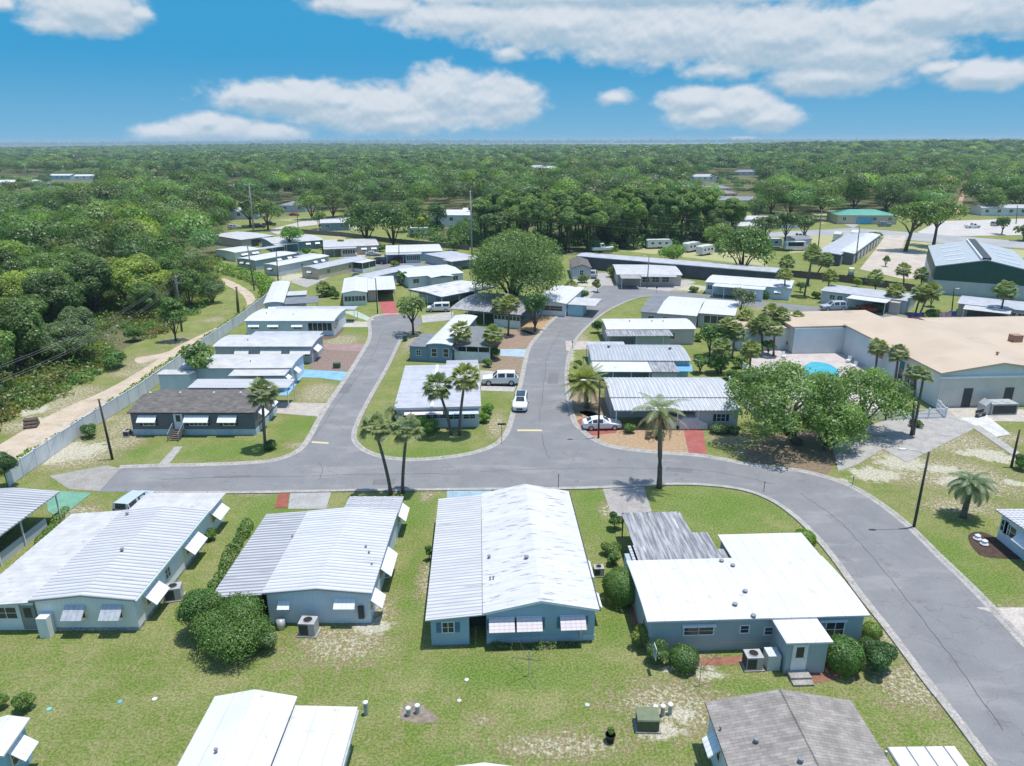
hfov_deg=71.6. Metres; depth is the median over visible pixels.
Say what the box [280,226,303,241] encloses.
tree
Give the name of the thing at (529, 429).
road marking
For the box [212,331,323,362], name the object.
mobile home
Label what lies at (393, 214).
tree
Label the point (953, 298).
street lamp
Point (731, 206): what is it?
tree
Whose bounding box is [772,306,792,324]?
palm tree
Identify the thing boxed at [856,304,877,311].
parked car
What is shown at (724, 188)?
house
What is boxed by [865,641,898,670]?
shrub
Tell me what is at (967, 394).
doorway
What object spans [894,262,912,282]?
palm tree
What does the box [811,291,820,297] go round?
shrub
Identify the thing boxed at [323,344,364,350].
driveway
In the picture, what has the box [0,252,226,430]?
undergrowth
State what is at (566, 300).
mobile home
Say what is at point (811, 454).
mulch bed
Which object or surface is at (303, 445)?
kerb
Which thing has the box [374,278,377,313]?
street lamp
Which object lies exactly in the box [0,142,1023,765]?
ground
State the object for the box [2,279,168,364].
power line
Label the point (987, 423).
path
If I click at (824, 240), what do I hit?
grass field
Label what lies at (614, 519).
shrub
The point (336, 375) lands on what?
driveway
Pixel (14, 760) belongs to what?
window
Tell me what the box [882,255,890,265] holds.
tree
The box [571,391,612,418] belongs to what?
gravel bed
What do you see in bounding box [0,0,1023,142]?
sky
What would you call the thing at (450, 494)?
driveway
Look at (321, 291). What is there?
palm tree
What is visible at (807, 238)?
house
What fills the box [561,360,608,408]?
palm tree
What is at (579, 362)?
shrub
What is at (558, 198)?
tree
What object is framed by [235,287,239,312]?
utility pole
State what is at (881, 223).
parked car
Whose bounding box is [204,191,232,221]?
tree
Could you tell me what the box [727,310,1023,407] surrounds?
clubhouse
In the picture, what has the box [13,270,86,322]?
tree
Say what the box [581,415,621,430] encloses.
parked car
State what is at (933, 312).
shrub
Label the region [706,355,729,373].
tree
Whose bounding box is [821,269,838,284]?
palm tree
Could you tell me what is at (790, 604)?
mobile home
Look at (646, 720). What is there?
electrical box
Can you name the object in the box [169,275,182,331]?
utility pole
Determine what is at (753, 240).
tree
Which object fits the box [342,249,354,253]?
porch window
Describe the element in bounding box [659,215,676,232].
tree
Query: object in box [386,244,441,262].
mobile home
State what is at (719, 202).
tree
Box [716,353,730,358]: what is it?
tree
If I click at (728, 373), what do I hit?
shrub
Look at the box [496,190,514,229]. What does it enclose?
tree
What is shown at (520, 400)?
parked car
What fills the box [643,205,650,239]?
tree
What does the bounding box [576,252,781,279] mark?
storage building
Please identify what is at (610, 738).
planter
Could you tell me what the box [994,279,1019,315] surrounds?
palm tree
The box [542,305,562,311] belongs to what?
window
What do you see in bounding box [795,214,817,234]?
tree
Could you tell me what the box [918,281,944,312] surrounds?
palm tree
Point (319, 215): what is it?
tree
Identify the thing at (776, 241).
travel trailer
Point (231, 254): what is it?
mobile home
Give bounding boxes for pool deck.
[747,350,885,413]
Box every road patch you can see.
[212,475,250,477]
[338,384,352,392]
[372,479,395,484]
[547,373,558,383]
[665,467,692,472]
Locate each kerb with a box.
[119,313,398,467]
[155,483,997,765]
[351,282,603,460]
[565,296,1023,646]
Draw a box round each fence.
[5,294,266,486]
[299,229,469,249]
[728,376,764,419]
[741,362,887,419]
[789,270,917,292]
[886,399,947,419]
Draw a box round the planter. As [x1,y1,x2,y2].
[605,731,615,743]
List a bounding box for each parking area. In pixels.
[832,407,974,470]
[860,235,926,278]
[919,219,1023,235]
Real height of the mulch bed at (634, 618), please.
0.001 m
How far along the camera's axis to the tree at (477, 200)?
236.84 m
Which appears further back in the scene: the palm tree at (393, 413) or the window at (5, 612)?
the palm tree at (393, 413)
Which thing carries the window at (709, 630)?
in the mobile home at (790, 604)
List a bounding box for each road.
[99,284,1023,765]
[268,216,350,233]
[349,261,467,273]
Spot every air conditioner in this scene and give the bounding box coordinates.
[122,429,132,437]
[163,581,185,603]
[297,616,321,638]
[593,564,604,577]
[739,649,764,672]
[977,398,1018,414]
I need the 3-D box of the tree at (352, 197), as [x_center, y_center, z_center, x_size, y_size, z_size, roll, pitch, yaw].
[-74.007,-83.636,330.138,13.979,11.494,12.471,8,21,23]
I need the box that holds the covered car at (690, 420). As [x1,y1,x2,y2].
[666,412,707,429]
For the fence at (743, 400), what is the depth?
91.99 m
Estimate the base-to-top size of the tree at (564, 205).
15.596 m
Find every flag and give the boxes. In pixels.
[907,312,924,319]
[939,311,956,316]
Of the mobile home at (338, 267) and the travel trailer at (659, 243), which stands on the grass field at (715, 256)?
the travel trailer at (659, 243)
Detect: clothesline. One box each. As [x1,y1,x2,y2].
[512,637,545,673]
[686,647,717,685]
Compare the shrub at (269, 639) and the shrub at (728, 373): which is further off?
the shrub at (728, 373)
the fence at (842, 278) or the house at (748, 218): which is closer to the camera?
the fence at (842, 278)
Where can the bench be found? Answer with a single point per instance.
(983, 413)
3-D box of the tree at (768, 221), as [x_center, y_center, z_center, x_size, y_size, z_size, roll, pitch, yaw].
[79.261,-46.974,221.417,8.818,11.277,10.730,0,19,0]
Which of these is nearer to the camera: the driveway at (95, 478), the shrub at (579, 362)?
the driveway at (95, 478)
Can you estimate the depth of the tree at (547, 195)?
236.14 m
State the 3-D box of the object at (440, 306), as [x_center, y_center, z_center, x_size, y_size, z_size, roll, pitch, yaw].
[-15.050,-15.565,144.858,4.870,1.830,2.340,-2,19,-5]
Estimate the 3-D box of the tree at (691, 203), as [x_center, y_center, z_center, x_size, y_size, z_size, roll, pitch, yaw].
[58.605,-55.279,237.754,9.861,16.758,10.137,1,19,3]
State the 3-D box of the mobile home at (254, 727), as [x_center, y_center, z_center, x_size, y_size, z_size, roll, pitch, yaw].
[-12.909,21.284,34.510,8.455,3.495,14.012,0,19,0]
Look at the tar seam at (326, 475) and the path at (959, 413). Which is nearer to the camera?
the tar seam at (326, 475)
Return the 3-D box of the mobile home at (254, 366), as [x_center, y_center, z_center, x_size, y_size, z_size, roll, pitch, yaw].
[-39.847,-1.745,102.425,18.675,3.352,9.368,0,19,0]
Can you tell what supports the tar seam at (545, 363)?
on the road at (985, 648)
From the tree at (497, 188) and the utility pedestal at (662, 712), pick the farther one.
the tree at (497, 188)
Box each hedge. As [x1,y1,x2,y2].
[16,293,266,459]
[29,506,69,549]
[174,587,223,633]
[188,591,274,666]
[190,517,253,628]
[216,263,274,296]
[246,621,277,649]
[489,641,581,650]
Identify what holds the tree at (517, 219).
on the ground
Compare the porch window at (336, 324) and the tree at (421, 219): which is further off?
the tree at (421, 219)
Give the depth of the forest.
416.48 m
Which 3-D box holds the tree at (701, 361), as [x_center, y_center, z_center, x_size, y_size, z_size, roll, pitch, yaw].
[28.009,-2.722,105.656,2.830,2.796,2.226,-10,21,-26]
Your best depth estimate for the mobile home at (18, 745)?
38.60 m
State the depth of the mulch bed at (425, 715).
43.04 m
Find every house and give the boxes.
[0,180,50,187]
[49,174,74,179]
[74,174,95,179]
[224,207,263,219]
[279,201,311,211]
[320,219,348,230]
[430,210,475,225]
[687,174,719,180]
[699,185,730,190]
[718,190,736,195]
[719,196,756,208]
[728,222,760,231]
[732,170,756,174]
[741,216,798,227]
[783,235,811,245]
[970,204,1023,215]
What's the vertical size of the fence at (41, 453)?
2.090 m
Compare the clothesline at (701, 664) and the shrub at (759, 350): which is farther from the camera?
the shrub at (759, 350)
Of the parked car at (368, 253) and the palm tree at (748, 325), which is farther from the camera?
the parked car at (368, 253)
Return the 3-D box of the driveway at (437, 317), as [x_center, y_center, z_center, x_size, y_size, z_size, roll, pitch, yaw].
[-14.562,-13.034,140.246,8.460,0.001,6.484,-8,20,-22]
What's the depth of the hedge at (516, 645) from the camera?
48.62 m
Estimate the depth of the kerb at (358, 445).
88.57 m
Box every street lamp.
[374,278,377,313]
[580,379,600,437]
[646,256,648,287]
[898,448,929,526]
[951,288,959,310]
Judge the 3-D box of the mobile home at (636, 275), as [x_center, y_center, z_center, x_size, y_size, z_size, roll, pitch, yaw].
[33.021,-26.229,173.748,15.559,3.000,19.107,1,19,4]
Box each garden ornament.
[973,534,981,540]
[980,539,988,545]
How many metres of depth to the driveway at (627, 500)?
68.58 m
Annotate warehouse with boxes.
[925,239,1023,300]
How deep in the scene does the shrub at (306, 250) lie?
217.37 m
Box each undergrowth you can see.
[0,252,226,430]
[407,216,731,252]
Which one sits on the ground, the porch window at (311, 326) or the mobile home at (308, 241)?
the mobile home at (308, 241)
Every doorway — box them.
[960,388,973,406]
[1003,387,1014,399]
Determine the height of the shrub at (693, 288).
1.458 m
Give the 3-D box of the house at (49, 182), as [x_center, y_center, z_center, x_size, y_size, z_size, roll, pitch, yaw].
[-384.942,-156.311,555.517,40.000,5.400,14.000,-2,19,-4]
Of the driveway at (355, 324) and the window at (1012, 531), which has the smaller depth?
the window at (1012, 531)
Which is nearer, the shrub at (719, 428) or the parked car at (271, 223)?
the shrub at (719, 428)
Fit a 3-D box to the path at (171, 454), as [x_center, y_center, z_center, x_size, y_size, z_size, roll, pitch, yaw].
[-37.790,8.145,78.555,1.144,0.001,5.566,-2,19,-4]
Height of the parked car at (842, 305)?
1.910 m
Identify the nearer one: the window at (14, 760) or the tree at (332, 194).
the window at (14, 760)
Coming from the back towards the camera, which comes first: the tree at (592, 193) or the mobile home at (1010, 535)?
the tree at (592, 193)
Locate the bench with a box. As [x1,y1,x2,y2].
[975,409,985,417]
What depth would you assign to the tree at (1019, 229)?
240.11 m
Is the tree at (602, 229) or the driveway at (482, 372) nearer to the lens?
the driveway at (482, 372)
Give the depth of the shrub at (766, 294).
154.43 m
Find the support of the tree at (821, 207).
on the ground
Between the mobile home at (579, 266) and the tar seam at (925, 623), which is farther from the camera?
the mobile home at (579, 266)
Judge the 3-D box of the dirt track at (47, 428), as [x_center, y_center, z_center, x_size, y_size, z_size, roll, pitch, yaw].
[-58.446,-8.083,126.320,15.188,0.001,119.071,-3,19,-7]
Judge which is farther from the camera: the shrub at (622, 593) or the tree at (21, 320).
the tree at (21, 320)
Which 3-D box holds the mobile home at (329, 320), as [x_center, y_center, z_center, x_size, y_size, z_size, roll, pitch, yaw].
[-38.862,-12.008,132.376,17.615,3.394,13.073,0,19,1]
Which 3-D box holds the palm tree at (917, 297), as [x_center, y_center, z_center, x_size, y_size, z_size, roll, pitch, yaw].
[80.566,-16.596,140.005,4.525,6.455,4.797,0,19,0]
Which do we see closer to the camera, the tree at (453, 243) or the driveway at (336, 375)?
the driveway at (336, 375)
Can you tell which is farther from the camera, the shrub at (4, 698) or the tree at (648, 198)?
the tree at (648, 198)
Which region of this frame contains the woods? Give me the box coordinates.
[0,136,1023,144]
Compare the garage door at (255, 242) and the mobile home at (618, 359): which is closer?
the mobile home at (618, 359)
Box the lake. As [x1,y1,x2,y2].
[368,143,731,144]
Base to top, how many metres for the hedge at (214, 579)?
1.437 m
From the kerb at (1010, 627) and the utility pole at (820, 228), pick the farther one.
the utility pole at (820, 228)
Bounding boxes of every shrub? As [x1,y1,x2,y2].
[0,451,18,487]
[0,693,9,705]
[10,691,36,711]
[79,423,95,436]
[101,350,126,368]
[123,325,144,339]
[204,527,216,539]
[263,439,276,449]
[301,248,310,253]
[324,286,335,295]
[331,290,339,297]
[378,245,385,250]
[390,261,399,265]
[417,416,438,433]
[425,545,432,559]
[479,412,490,421]
[481,403,493,413]
[482,358,492,365]
[490,347,499,357]
[574,360,581,365]
[577,275,589,281]
[581,290,588,297]
[591,320,601,329]
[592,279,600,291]
[600,542,621,553]
[602,566,634,606]
[606,265,614,276]
[607,550,620,563]
[607,727,614,734]
[608,511,621,528]
[624,423,635,432]
[629,623,649,646]
[646,638,669,662]
[651,429,665,437]
[669,643,699,673]
[689,286,698,291]
[694,333,702,340]
[710,423,729,433]
[722,370,738,379]
[728,425,740,433]
[732,355,747,367]
[750,343,763,353]
[763,291,768,297]
[794,528,816,546]
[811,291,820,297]
[825,633,865,675]
[853,277,861,286]
[857,636,878,652]
[862,621,883,639]
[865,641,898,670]
[872,302,885,310]
[908,419,923,427]
[925,309,941,317]
[1015,453,1023,468]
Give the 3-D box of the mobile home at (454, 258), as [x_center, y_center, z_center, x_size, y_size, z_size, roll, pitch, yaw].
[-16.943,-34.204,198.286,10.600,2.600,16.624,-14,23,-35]
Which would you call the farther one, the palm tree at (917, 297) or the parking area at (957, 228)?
the parking area at (957, 228)
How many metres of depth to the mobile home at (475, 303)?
135.47 m
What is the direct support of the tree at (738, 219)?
on the ground
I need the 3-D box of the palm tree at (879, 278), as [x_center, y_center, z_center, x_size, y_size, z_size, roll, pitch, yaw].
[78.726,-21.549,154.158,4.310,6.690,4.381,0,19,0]
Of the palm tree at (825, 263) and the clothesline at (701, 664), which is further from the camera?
the palm tree at (825, 263)
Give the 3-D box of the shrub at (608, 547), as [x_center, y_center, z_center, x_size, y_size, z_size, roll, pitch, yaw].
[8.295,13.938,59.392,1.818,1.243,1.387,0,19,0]
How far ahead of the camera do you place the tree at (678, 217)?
243.28 m
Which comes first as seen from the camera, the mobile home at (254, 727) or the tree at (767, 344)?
the mobile home at (254, 727)
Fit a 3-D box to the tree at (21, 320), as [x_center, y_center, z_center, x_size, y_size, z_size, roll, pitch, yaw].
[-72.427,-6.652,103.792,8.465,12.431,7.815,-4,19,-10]
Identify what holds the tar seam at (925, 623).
on the road at (985, 648)
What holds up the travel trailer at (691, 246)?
on the grass field at (715, 256)
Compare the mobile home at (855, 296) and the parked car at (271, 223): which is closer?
the mobile home at (855, 296)
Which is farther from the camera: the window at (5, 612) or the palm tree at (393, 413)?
the palm tree at (393, 413)
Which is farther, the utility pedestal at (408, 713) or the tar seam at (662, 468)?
the tar seam at (662, 468)
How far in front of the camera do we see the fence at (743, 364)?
88.66 m
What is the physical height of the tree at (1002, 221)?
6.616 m
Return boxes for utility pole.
[98,399,113,459]
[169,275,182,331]
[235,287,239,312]
[244,184,254,231]
[247,246,254,290]
[276,251,278,280]
[465,191,474,254]
[818,209,821,246]
[855,226,859,262]
[1010,429,1020,466]
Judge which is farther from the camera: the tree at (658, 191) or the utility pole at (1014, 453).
the tree at (658, 191)
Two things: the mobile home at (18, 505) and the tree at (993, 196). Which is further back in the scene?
the tree at (993, 196)
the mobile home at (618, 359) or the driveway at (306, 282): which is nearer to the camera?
the mobile home at (618, 359)
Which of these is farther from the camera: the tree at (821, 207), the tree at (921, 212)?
the tree at (821, 207)
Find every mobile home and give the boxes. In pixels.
[0,488,61,565]
[0,492,229,637]
[0,715,38,765]
[126,379,295,441]
[156,354,304,391]
[177,689,358,765]
[206,231,273,246]
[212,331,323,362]
[215,496,409,630]
[216,245,284,261]
[235,251,296,269]
[244,306,357,335]
[262,234,323,251]
[262,253,328,275]
[263,281,317,308]
[300,256,375,278]
[323,238,378,256]
[341,276,395,305]
[352,265,415,282]
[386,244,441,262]
[394,360,480,428]
[397,264,462,287]
[408,280,493,305]
[408,314,503,361]
[425,251,475,266]
[425,484,601,644]
[450,292,541,328]
[459,762,508,765]
[542,285,601,316]
[569,256,591,278]
[586,341,692,383]
[601,318,695,344]
[603,377,739,429]
[612,264,682,288]
[621,511,869,686]
[640,295,738,327]
[702,689,968,765]
[705,275,794,300]
[820,285,915,315]
[956,296,1023,316]
[995,509,1023,559]
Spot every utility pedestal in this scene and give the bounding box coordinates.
[363,700,368,715]
[405,706,410,716]
[415,703,419,713]
[660,704,665,716]
[668,702,672,714]
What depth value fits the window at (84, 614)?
50.25 m
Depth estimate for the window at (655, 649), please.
45.90 m
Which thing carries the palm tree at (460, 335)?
on the ground
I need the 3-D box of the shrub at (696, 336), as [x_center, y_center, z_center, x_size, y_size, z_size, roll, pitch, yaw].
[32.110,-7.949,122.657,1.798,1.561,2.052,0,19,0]
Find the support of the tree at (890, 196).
on the ground
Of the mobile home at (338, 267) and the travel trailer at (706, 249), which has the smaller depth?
the mobile home at (338, 267)
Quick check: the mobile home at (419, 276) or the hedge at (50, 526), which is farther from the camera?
the mobile home at (419, 276)
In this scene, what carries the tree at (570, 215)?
on the ground
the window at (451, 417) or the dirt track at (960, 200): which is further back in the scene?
the dirt track at (960, 200)
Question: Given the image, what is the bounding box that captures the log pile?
[23,417,39,428]
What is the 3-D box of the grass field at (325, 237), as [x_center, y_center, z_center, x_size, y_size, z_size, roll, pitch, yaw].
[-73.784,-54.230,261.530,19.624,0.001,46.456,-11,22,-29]
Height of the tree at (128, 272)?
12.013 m
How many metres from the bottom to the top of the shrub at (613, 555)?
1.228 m
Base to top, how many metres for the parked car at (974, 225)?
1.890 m
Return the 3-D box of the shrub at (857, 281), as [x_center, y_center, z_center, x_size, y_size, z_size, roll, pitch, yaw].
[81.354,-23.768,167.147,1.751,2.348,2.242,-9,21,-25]
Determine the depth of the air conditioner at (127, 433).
83.68 m
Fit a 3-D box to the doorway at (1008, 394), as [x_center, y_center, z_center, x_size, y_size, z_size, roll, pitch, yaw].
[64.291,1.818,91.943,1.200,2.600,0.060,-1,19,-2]
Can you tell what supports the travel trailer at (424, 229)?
on the ground
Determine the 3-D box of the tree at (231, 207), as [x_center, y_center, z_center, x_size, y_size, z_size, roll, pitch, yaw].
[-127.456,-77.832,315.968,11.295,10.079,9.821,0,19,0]
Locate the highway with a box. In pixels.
[768,228,1023,247]
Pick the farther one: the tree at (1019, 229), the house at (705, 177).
the house at (705, 177)
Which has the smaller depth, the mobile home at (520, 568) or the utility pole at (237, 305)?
the mobile home at (520, 568)
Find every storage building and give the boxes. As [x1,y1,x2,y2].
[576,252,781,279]
[813,233,864,265]
[839,233,880,264]
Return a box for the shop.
[826,209,896,223]
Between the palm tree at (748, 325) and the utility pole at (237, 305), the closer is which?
the palm tree at (748, 325)
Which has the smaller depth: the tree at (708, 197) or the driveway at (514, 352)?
the driveway at (514, 352)
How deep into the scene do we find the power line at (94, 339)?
83.51 m
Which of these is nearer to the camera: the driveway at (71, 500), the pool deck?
the driveway at (71, 500)
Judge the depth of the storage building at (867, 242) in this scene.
209.04 m
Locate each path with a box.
[159,446,182,466]
[274,493,289,507]
[684,429,706,454]
[948,407,1023,421]
[961,416,1009,436]
[971,425,1018,454]
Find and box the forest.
[0,138,1023,264]
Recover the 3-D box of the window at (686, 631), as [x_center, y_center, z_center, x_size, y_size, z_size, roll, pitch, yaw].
[12.088,16.730,47.842,1.090,0.740,0.050,-1,19,-2]
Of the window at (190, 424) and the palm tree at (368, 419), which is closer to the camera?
the palm tree at (368, 419)
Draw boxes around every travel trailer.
[407,227,429,235]
[646,239,671,248]
[683,241,700,251]
[696,244,714,254]
[768,238,781,245]
[833,231,842,240]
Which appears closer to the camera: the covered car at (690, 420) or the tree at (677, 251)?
the covered car at (690, 420)
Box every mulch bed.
[310,350,359,370]
[323,327,344,339]
[400,701,437,722]
[482,355,523,372]
[494,329,535,348]
[629,604,637,628]
[699,657,741,664]
[744,431,839,473]
[810,664,846,681]
[968,531,1020,559]
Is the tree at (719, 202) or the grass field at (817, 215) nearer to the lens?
the tree at (719, 202)
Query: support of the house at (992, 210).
on the ground
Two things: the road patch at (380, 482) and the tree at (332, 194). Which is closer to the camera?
the road patch at (380, 482)
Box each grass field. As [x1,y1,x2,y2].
[277,228,345,239]
[619,247,766,265]
[790,235,843,252]
[811,209,846,223]
[902,241,1023,257]
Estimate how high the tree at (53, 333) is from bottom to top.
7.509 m
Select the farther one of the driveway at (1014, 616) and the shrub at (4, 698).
the driveway at (1014, 616)
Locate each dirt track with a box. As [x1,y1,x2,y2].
[0,278,254,459]
[135,347,180,362]
[956,188,963,213]
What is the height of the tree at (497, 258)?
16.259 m
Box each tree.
[0,247,28,275]
[0,270,28,298]
[0,297,44,377]
[0,325,15,366]
[1,323,50,354]
[2,294,49,317]
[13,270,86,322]
[19,264,83,311]
[20,256,40,265]
[28,248,95,268]
[28,262,66,268]
[32,318,99,361]
[54,306,97,329]
[61,253,114,315]
[83,285,109,306]
[103,256,128,298]
[108,253,171,307]
[126,281,162,317]
[155,254,181,299]
[155,297,190,340]
[166,267,206,305]
[178,341,214,368]
[199,280,224,303]
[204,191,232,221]
[223,198,237,212]
[234,193,260,226]
[245,200,284,229]
[245,377,278,449]
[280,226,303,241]
[292,190,323,219]
[311,211,326,228]
[314,280,331,296]
[315,185,345,216]
[337,191,364,215]
[339,200,379,238]
[357,411,392,495]
[367,199,415,244]
[376,417,391,433]
[382,400,401,426]
[388,413,425,493]
[396,296,426,334]
[397,271,406,284]
[399,198,425,226]
[415,213,429,226]
[420,371,453,435]
[426,202,446,224]
[446,238,459,249]
[447,320,471,350]
[448,362,481,435]
[466,228,566,299]
[468,198,483,236]
[472,200,492,238]
[479,204,515,236]
[481,323,504,351]
[486,186,502,234]
[490,189,505,232]
[491,297,508,315]
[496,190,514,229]
[499,293,520,335]
[508,196,533,233]
[508,200,528,231]
[510,188,526,228]
[523,196,536,227]
[523,293,549,331]
[525,186,545,231]
[530,199,551,245]
[540,189,555,223]
[542,204,557,239]
[546,190,574,238]
[555,200,577,248]
[557,207,581,251]
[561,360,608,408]
[563,189,580,236]
[563,279,578,286]
[573,193,604,246]
[574,200,584,244]
[579,204,609,246]
[585,190,600,235]
[590,205,611,240]
[602,197,618,205]
[602,204,626,243]
[611,185,633,202]
[615,197,627,236]
[615,204,624,237]
[615,217,640,241]
[621,197,648,248]
[628,187,656,236]
[631,392,690,488]
[637,216,650,229]
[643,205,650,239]
[647,200,670,238]
[652,186,665,228]
[654,191,680,238]
[657,244,685,259]
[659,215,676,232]
[663,214,681,233]
[675,193,703,238]
[677,187,691,235]
[678,212,707,240]
[693,355,709,372]
[695,187,718,239]
[699,323,727,355]
[702,223,733,249]
[704,199,721,214]
[704,208,729,241]
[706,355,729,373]
[711,337,731,373]
[712,224,776,265]
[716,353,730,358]
[717,316,739,345]
[719,197,749,226]
[720,201,740,226]
[723,358,848,445]
[725,321,746,358]
[731,287,756,310]
[733,197,746,230]
[736,309,754,320]
[739,339,761,365]
[745,316,763,336]
[747,198,769,215]
[750,215,781,236]
[751,313,771,351]
[757,196,778,212]
[760,302,782,320]
[761,340,776,353]
[763,320,784,355]
[770,210,803,249]
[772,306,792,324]
[775,192,804,212]
[776,267,792,285]
[778,254,795,274]
[782,394,869,451]
[792,310,803,316]
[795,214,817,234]
[795,282,805,291]
[802,245,822,296]
[804,243,820,284]
[808,191,841,211]
[816,252,833,271]
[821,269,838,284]
[828,366,919,428]
[840,184,870,208]
[866,337,887,374]
[867,269,884,288]
[870,187,898,210]
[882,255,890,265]
[884,282,906,297]
[886,343,909,380]
[887,201,945,251]
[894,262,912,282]
[895,189,925,204]
[902,364,927,434]
[910,283,931,312]
[912,365,934,434]
[913,266,929,282]
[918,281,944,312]
[925,199,969,244]
[946,471,998,518]
[975,187,1007,207]
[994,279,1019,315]
[995,216,1010,233]
[1000,184,1023,203]
[1012,225,1023,240]
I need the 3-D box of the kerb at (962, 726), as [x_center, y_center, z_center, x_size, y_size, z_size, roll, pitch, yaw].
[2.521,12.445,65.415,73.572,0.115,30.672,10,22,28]
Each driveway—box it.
[47,491,90,517]
[50,465,119,490]
[277,402,325,416]
[279,369,346,394]
[288,492,330,508]
[291,277,328,287]
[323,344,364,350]
[343,321,367,326]
[345,311,373,320]
[379,301,397,314]
[421,312,452,322]
[447,491,489,505]
[480,370,515,386]
[481,385,515,391]
[500,349,525,356]
[543,287,595,297]
[565,341,587,350]
[577,417,617,434]
[591,273,612,285]
[603,487,651,515]
[634,280,695,290]
[976,607,1023,635]
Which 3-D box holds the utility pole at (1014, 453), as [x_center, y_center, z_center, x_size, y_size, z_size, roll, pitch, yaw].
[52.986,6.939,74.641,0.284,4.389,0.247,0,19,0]
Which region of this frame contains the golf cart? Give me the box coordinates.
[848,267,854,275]
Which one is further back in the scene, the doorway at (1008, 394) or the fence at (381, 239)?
the fence at (381, 239)
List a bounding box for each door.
[18,605,37,628]
[173,414,183,428]
[251,239,258,246]
[790,645,808,669]
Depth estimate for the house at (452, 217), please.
288.54 m
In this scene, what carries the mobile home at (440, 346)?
on the ground
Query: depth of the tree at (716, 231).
219.30 m
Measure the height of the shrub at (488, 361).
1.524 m
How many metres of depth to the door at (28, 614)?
50.33 m
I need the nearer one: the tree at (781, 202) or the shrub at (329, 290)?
the shrub at (329, 290)
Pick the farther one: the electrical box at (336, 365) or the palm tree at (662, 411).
the electrical box at (336, 365)
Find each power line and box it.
[0,278,172,367]
[1,287,171,379]
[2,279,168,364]
[2,286,175,381]
[251,185,458,194]
[472,202,847,229]
[474,192,851,226]
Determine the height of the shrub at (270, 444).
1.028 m
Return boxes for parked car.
[112,490,155,510]
[227,224,241,229]
[254,223,265,227]
[262,221,275,225]
[365,251,380,255]
[372,257,386,263]
[387,257,402,262]
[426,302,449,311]
[482,370,518,385]
[511,390,528,410]
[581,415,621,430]
[591,269,597,277]
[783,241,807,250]
[819,300,847,310]
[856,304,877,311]
[877,221,891,226]
[964,223,980,227]
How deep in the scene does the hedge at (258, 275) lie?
176.32 m
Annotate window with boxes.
[0,607,18,618]
[9,755,19,765]
[82,609,86,618]
[143,423,154,425]
[164,564,170,580]
[189,423,206,425]
[223,423,234,425]
[307,323,332,330]
[334,318,338,329]
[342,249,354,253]
[344,295,365,301]
[406,255,419,260]
[431,348,436,356]
[437,414,445,418]
[441,621,454,632]
[443,348,448,357]
[448,414,458,419]
[463,414,475,418]
[494,314,519,320]
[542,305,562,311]
[642,277,649,281]
[652,277,659,281]
[653,643,656,660]
[662,277,668,282]
[683,628,698,635]
[698,627,714,635]
[703,315,725,323]
[715,751,720,763]
[716,414,725,421]
[739,625,749,633]
[763,627,772,635]
[825,622,845,636]
[897,360,904,381]
[999,518,1008,534]
[1003,522,1017,538]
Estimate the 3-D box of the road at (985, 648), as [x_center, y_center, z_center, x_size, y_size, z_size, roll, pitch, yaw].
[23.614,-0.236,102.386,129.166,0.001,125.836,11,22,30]
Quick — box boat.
[591,243,612,251]
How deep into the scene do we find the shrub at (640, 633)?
48.22 m
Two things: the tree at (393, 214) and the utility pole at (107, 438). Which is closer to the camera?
the utility pole at (107, 438)
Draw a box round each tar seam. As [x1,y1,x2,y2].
[177,473,435,478]
[314,333,382,436]
[498,467,770,483]
[539,301,601,418]
[802,494,1003,730]
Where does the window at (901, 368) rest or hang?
in the clubhouse
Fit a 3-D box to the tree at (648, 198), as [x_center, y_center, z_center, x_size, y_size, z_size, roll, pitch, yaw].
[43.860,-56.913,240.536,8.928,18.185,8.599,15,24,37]
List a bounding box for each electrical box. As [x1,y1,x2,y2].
[332,362,340,368]
[633,706,660,733]
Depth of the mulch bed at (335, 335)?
126.68 m
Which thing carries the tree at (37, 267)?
on the ground
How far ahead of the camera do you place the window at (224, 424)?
83.90 m
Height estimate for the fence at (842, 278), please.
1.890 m
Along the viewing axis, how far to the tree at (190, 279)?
144.39 m
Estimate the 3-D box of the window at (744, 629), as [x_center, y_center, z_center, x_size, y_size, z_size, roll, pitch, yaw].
[15.728,16.647,47.966,0.690,0.690,0.050,-1,19,-2]
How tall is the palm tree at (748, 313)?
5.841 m
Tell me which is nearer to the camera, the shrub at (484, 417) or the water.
the shrub at (484, 417)
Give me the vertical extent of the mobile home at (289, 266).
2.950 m
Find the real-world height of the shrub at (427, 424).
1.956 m
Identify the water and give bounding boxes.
[804,362,838,375]
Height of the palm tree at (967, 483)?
4.373 m
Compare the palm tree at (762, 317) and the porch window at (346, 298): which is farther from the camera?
the porch window at (346, 298)
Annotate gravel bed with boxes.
[520,315,554,334]
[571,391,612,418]
[575,412,688,452]
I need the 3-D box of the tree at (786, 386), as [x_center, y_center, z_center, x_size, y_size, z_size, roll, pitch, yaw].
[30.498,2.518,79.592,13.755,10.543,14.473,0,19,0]
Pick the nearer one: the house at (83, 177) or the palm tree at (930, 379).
the palm tree at (930, 379)
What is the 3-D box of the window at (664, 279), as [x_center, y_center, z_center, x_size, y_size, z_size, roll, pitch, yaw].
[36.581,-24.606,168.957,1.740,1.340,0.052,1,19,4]
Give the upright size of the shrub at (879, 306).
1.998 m
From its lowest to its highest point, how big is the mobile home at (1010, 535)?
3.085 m

